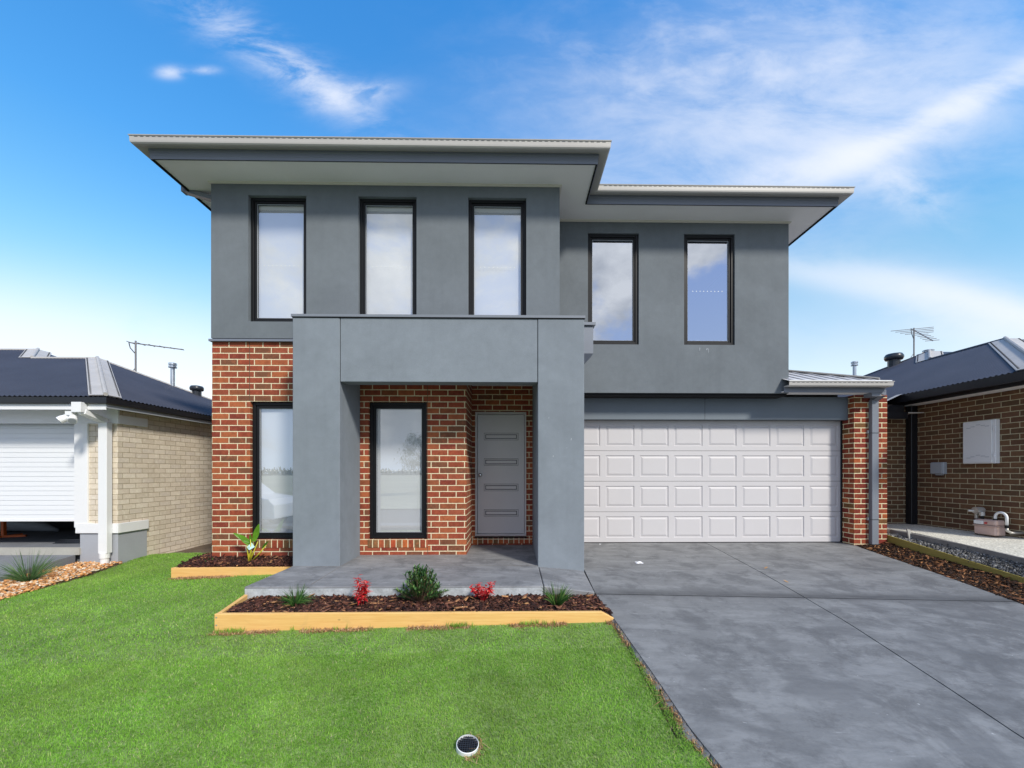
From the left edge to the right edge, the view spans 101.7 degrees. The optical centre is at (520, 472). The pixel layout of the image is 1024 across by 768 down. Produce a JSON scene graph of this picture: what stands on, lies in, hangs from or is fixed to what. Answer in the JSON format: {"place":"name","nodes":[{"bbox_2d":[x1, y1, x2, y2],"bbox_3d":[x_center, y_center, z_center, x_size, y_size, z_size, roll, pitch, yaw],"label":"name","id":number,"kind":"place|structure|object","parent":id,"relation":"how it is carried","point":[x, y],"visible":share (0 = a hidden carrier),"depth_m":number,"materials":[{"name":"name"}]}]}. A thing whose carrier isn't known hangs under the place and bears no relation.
{"place":"outdoors","nodes":[
{"label":"outdoors","id":0,"kind":"place"},
{"bbox_2d":[0,555,74,581],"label":"neighbour driveway","id":1,"kind":"structure","parent":0,"point":[9,559],"depth_m":6.51,"materials":[{"name":"concrete"}]},
{"bbox_2d":[0,552,712,767],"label":"lawn","id":2,"kind":"structure","parent":0,"point":[392,643],"depth_m":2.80,"materials":[{"name":"green plant"}]},
{"bbox_2d":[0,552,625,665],"bbox_3d":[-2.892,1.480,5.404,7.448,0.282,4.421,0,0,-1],"label":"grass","id":3,"kind":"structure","parent":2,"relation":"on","point":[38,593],"depth_m":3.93,"materials":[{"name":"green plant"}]},
{"bbox_2d":[215,620,556,633],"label":"edge grass","id":4,"kind":"structure","parent":2,"relation":"on","point":[452,625],"depth_m":3.72,"materials":[{"name":"green plant"}]},
{"bbox_2d":[214,594,613,630],"bbox_3d":[-1.013,1.370,4.120,3.756,0.200,0.735,0,0,-1],"label":"garden edging","id":5,"kind":"object","parent":2,"relation":"on","point":[224,620],"visible":0.6,"depth_m":3.75,"materials":[{"name":"brown wood"}]},
{"bbox_2d":[167,575,719,767],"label":"dry thatch","id":6,"kind":"object","parent":2,"relation":"on","point":[422,627],"visible":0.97,"depth_m":3.69,"materials":[{"name":"plant"}]},
{"bbox_2d":[456,734,478,756],"bbox_3d":[-0.292,1.538,2.281,0.132,0.153,0.147,0,0,-1],"label":"lawn drain","id":7,"kind":"object","parent":2,"relation":"in","point":[465,743],"visible":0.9,"depth_m":2.27,"materials":[{"name":"white paint"}]},
{"bbox_2d":[168,543,679,738],"bbox_3d":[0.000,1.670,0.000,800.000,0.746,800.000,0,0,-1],"label":"ground","id":8,"kind":"structure","parent":0,"point":[206,548],"depth_m":7.83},
{"bbox_2d":[0,564,118,599],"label":"pebble bed base","id":9,"kind":"object","parent":8,"relation":"on","point":[95,572],"visible":0.13,"depth_m":5.97,"materials":[{"name":"beige gravel"}]},
{"bbox_2d":[0,548,66,581],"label":"ornamental grass","id":10,"kind":"object","parent":9,"relation":"on","point":[33,574],"depth_m":5.77,"materials":[{"name":"green plant"}]},
{"bbox_2d":[0,561,122,599],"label":"river pebbles","id":11,"kind":"object","parent":9,"relation":"on","point":[67,572],"visible":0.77,"depth_m":5.88,"materials":[{"name":"beige gravel"}]},
{"bbox_2d":[0,348,211,563],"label":"neighbour house","id":12,"kind":"structure","parent":8,"relation":"on","point":[120,470],"depth_m":6.94,"materials":[{"name":"beige brick"}]},
{"bbox_2d":[0,521,26,537],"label":"orange stand","id":13,"kind":"object","parent":12,"relation":"in","point":[3,529],"visible":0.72,"depth_m":7.85,"materials":[{"name":"paint"}]},
{"bbox_2d":[0,521,59,531],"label":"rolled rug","id":14,"kind":"object","parent":12,"relation":"in","point":[41,526],"visible":0.75,"depth_m":8.42,"materials":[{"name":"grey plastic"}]},
{"bbox_2d":[0,424,73,520],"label":"roller door","id":15,"kind":"structure","parent":12,"relation":"in","point":[37,460],"depth_m":6.90,"materials":[{"name":"white paint"}]},
{"bbox_2d":[53,538,79,543],"bbox_3d":[-7.808,1.192,7.256,0.436,0.071,0.224,0,0,-4],"label":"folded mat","id":16,"kind":"object","parent":12,"relation":"on","point":[70,541],"visible":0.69,"depth_m":7.16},
{"bbox_2d":[56,411,77,423],"bbox_3d":[-6.859,-0.829,6.321,0.294,0.192,0.163,0,0,-1],"label":"security light","id":17,"kind":"object","parent":12,"relation":"attached to","point":[69,417],"visible":1,"depth_m":6.30,"materials":[{"name":"white paint"}]},
{"bbox_2d":[127,341,183,371],"bbox_3d":[-8.459,-2.526,9.648,1.209,1.034,0.240,0,0,-1],"label":"tv antenna","id":18,"kind":"object","parent":12,"relation":"attached to","point":[135,353],"visible":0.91,"depth_m":9.65,"materials":[{"name":"metal"}]},
{"bbox_2d":[171,567,289,577],"bbox_3d":[-3.804,1.369,5.996,1.778,0.182,0.790,0,0,-1],"label":"garden edging","id":19,"kind":"object","parent":8,"relation":"on","point":[181,572],"visible":0.42,"depth_m":5.60,"materials":[{"name":"brown wood"}]},
{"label":"bed soil","id":20,"kind":"structure","parent":19,"relation":"in","visible":0},
{"bbox_2d":[176,552,292,567],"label":"bark mulch","id":21,"kind":"object","parent":20,"relation":"on","point":[259,561],"visible":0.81,"depth_m":5.75,"materials":[{"name":"brown wood"}]},
{"bbox_2d":[233,524,267,561],"bbox_3d":[-3.717,0.978,5.784,0.485,0.540,0.112,0,0,3],"label":"bird of paradise plant","id":22,"kind":"object","parent":21,"relation":"on","point":[247,542],"visible":1,"depth_m":5.77,"materials":[{"name":"green plant"}]},
{"bbox_2d":[245,545,542,594],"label":"porch slab","id":23,"kind":"structure","parent":8,"relation":"on","point":[450,571],"depth_m":4.99,"materials":[{"name":"concrete"}]},
{"bbox_2d":[245,588,541,598],"bbox_3d":[-1.313,1.306,4.349,3.090,0.188,0.006,0,0,-1],"label":"slab face","id":24,"kind":"object","parent":23,"relation":"attached to","point":[251,593],"visible":0.36,"depth_m":4.34},
{"bbox_2d":[128,134,894,570],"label":"two storey house","id":25,"kind":"structure","parent":8,"relation":"on","point":[554,352],"depth_m":6.08,"materials":[{"name":"grey paint"}]},
{"bbox_2d":[252,402,292,547],"bbox_3d":[-3.448,0.036,6.031,0.855,2.092,0.141,0,0,-1],"label":"window","id":26,"kind":"structure","parent":25,"relation":"in","point":[272,421],"depth_m":6.08,"materials":[{"name":"grey glass"}]},
{"bbox_2d":[251,198,305,321],"bbox_3d":[-3.470,-3.050,6.046,0.814,1.794,0.090,0,0,-1],"label":"window","id":27,"kind":"structure","parent":25,"relation":"in","point":[278,225],"depth_m":6.07,"materials":[{"name":"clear glass"}]},
{"bbox_2d":[360,199,416,313],"bbox_3d":[-1.906,-3.050,6.071,0.824,1.794,0.090,0,0,-1],"label":"window","id":28,"kind":"structure","parent":25,"relation":"in","point":[388,227],"depth_m":6.10,"materials":[{"name":"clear glass"}]},
{"bbox_2d":[368,402,427,547],"bbox_3d":[-1.764,0.036,6.058,0.857,2.092,0.141,0,0,-1],"label":"window","id":29,"kind":"structure","parent":25,"relation":"in","point":[398,431],"depth_m":6.11,"materials":[{"name":"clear glass"}]},
{"bbox_2d":[469,200,525,314],"bbox_3d":[-0.333,-3.050,6.096,0.829,1.794,0.090,0,0,-1],"label":"window","id":30,"kind":"structure","parent":25,"relation":"in","point":[497,229],"depth_m":6.12,"materials":[{"name":"white glass"}]},
{"bbox_2d":[478,414,523,533],"bbox_3d":[-0.323,0.030,6.885,0.771,1.970,0.111,0,0,-1],"label":"front door","id":31,"kind":"structure","parent":25,"relation":"in","point":[500,437],"depth_m":6.90,"materials":[{"name":"paint"}]},
{"bbox_2d":[588,234,637,343],"bbox_3d":[1.528,-3.014,6.920,0.833,1.822,0.090,0,0,-1],"label":"window","id":32,"kind":"structure","parent":25,"relation":"in","point":[612,258],"depth_m":6.92,"materials":[{"name":"white glass"}]},
{"bbox_2d":[684,235,733,344],"bbox_3d":[3.118,-3.014,6.945,0.837,1.822,0.090,0,0,-1],"label":"window","id":33,"kind":"structure","parent":25,"relation":"in","point":[708,259],"depth_m":6.94,"materials":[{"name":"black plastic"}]},
{"bbox_2d":[584,420,839,542],"bbox_3d":[3.238,0.155,7.360,4.866,2.174,0.064,0,0,-1],"label":"garage door","id":34,"kind":"structure","parent":25,"relation":"in","point":[646,481],"depth_m":7.34,"materials":[{"name":"paint"}]},
{"bbox_2d":[598,598,720,767],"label":"driveway edge","id":35,"kind":"object","parent":8,"relation":"on","point":[684,725],"visible":0.34,"depth_m":2.60,"materials":[{"name":"concrete"}]},
{"bbox_2d":[0,0,1023,398],"label":"sky","id":36,"kind":"structure","parent":0,"point":[917,106],"materials":[{"name":"blue"}]},
{"bbox_2d":[539,567,594,595],"bbox_3d":[0.534,1.327,5.009,0.585,0.245,1.200,0,0,-1],"label":"path apron","id":37,"kind":"object","parent":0,"point":[576,581],"visible":0.4,"depth_m":4.74,"materials":[{"name":"concrete"}]},
{"bbox_2d":[584,542,1023,767],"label":"driveway","id":38,"kind":"structure","parent":0,"point":[762,675],"depth_m":3.26,"materials":[{"name":"concrete"}]},
{"bbox_2d":[617,594,1014,601],"bbox_3d":[3.066,1.343,4.449,4.532,0.109,0.009,0,0,-1],"label":"driveway joint","id":39,"kind":"object","parent":38,"relation":"on","point":[802,597],"visible":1,"depth_m":4.45,"materials":[{"name":"grey concrete"}]},
{"bbox_2d":[838,336,1023,537],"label":"neighbour house","id":40,"kind":"structure","parent":0,"point":[936,400],"depth_m":7.29,"materials":[{"name":"brown brick"}]},
{"bbox_2d":[894,327,936,357],"bbox_3d":[10.363,-3.268,10.666,0.888,1.114,1.092,0,0,-1],"label":"tv antenna","id":41,"kind":"object","parent":40,"relation":"attached to","point":[913,335],"visible":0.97,"depth_m":10.89,"materials":[{"name":"metal"}]},
{"bbox_2d":[930,462,946,474],"bbox_3d":[7.442,-0.061,7.417,0.084,0.229,0.227,0,0,-1],"label":"junction box","id":42,"kind":"object","parent":40,"relation":"attached to","point":[938,468],"visible":1,"depth_m":7.37,"materials":[{"name":"grey plastic"}]},
{"bbox_2d":[963,419,999,463],"bbox_3d":[7.452,-0.485,6.749,0.086,0.691,0.476,0,0,-1],"label":"meter box","id":43,"kind":"object","parent":40,"relation":"attached to","point":[981,442],"visible":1,"depth_m":6.70,"materials":[{"name":"white paint"}]},
{"bbox_2d":[963,420,991,462],"bbox_3d":[7.418,-0.485,6.766,0.011,0.661,0.421,0,0,-1],"label":"door","id":44,"kind":"structure","parent":43,"relation":"in","point":[977,440],"depth_m":6.76,"materials":[{"name":"white paint"}]},
{"bbox_2d":[968,507,1023,535],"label":"gas meter","id":45,"kind":"object","parent":40,"relation":"attached to","point":[994,526],"visible":1,"depth_m":6.42,"materials":[{"name":"white paint"}]},
{"bbox_2d":[887,524,1023,557],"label":"side path","id":46,"kind":"structure","parent":0,"point":[1014,546],"depth_m":6.42,"materials":[{"name":"grey concrete"}]},
{"bbox_2d":[890,529,1023,564],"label":"kerb board","id":47,"kind":"object","parent":46,"relation":"on","point":[1012,558],"visible":0.59,"depth_m":6.13,"materials":[{"name":"concrete"}]},
{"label":"bed soil","id":48,"kind":"structure","parent":0,"visible":0},
{"bbox_2d":[230,593,606,611],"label":"bark splinters","id":49,"kind":"object","parent":48,"relation":"on","point":[465,598],"visible":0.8,"depth_m":4.03,"materials":[{"name":"brown wood"}]},
{"bbox_2d":[226,592,612,616],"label":"bark mulch","id":50,"kind":"object","parent":48,"relation":"on","point":[317,602],"visible":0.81,"depth_m":4.04,"materials":[{"name":"brown wood"}]},
{"bbox_2d":[278,584,315,606],"bbox_3d":[-2.195,1.185,4.096,0.399,0.235,0.387,0,0,-37],"label":"strappy grass plant","id":51,"kind":"object","parent":50,"relation":"on","point":[299,599],"visible":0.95,"depth_m":4.07,"materials":[{"name":"green plant"}]},
{"bbox_2d":[353,574,370,604],"bbox_3d":[-1.548,1.153,4.069,0.174,0.277,0.260,0,0,-32],"label":"red leaf shrub","id":52,"kind":"object","parent":50,"relation":"on","point":[363,592],"visible":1,"depth_m":4.04,"materials":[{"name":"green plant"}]},
{"bbox_2d":[469,581,495,600],"bbox_3d":[-0.380,1.196,4.205,0.277,0.191,0.268,0,0,-1],"label":"red leaf shrub","id":53,"kind":"object","parent":50,"relation":"on","point":[483,592],"visible":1,"depth_m":4.18,"materials":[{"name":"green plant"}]},
{"bbox_2d":[542,582,574,605],"bbox_3d":[0.364,1.164,4.051,0.361,0.278,0.371,0,0,-1],"label":"strappy grass plant","id":54,"kind":"object","parent":50,"relation":"on","point":[560,600],"visible":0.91,"depth_m":4.01,"materials":[{"name":"green plant"}]},
{"bbox_2d":[394,562,448,601],"bbox_3d":[-0.985,1.104,4.163,0.573,0.400,0.366,0,0,-1],"label":"green bush","id":55,"kind":"object","parent":48,"relation":"on","point":[423,587],"visible":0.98,"depth_m":4.11,"materials":[{"name":"green plant"}]},
{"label":"rubble strip","id":56,"kind":"structure","parent":0,"visible":0},
{"bbox_2d":[906,529,911,538],"bbox_3d":[6.428,1.099,6.867,0.061,0.308,0.199,0,0,25],"label":"stake","id":57,"kind":"object","parent":56,"relation":"on","point":[908,531],"visible":0.52,"depth_m":6.90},
{"bbox_2d":[887,532,1023,576],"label":"rubble","id":58,"kind":"object","parent":56,"relation":"on","point":[1003,564],"visible":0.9,"depth_m":5.84,"materials":[{"name":"grey gravel"}]},
{"bbox_2d":[887,535,1023,582],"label":"garden edging","id":59,"kind":"object","parent":56,"relation":"on","point":[925,550],"visible":0.51,"depth_m":6.12,"materials":[{"name":"brown wood"}]},
{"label":"bed soil","id":60,"kind":"structure","parent":0,"visible":0},
{"bbox_2d":[856,541,1023,604],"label":"shredded mulch","id":61,"kind":"object","parent":60,"relation":"on","point":[1001,589],"visible":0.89,"depth_m":5.62,"materials":[{"name":"brown wood"}]}
]}

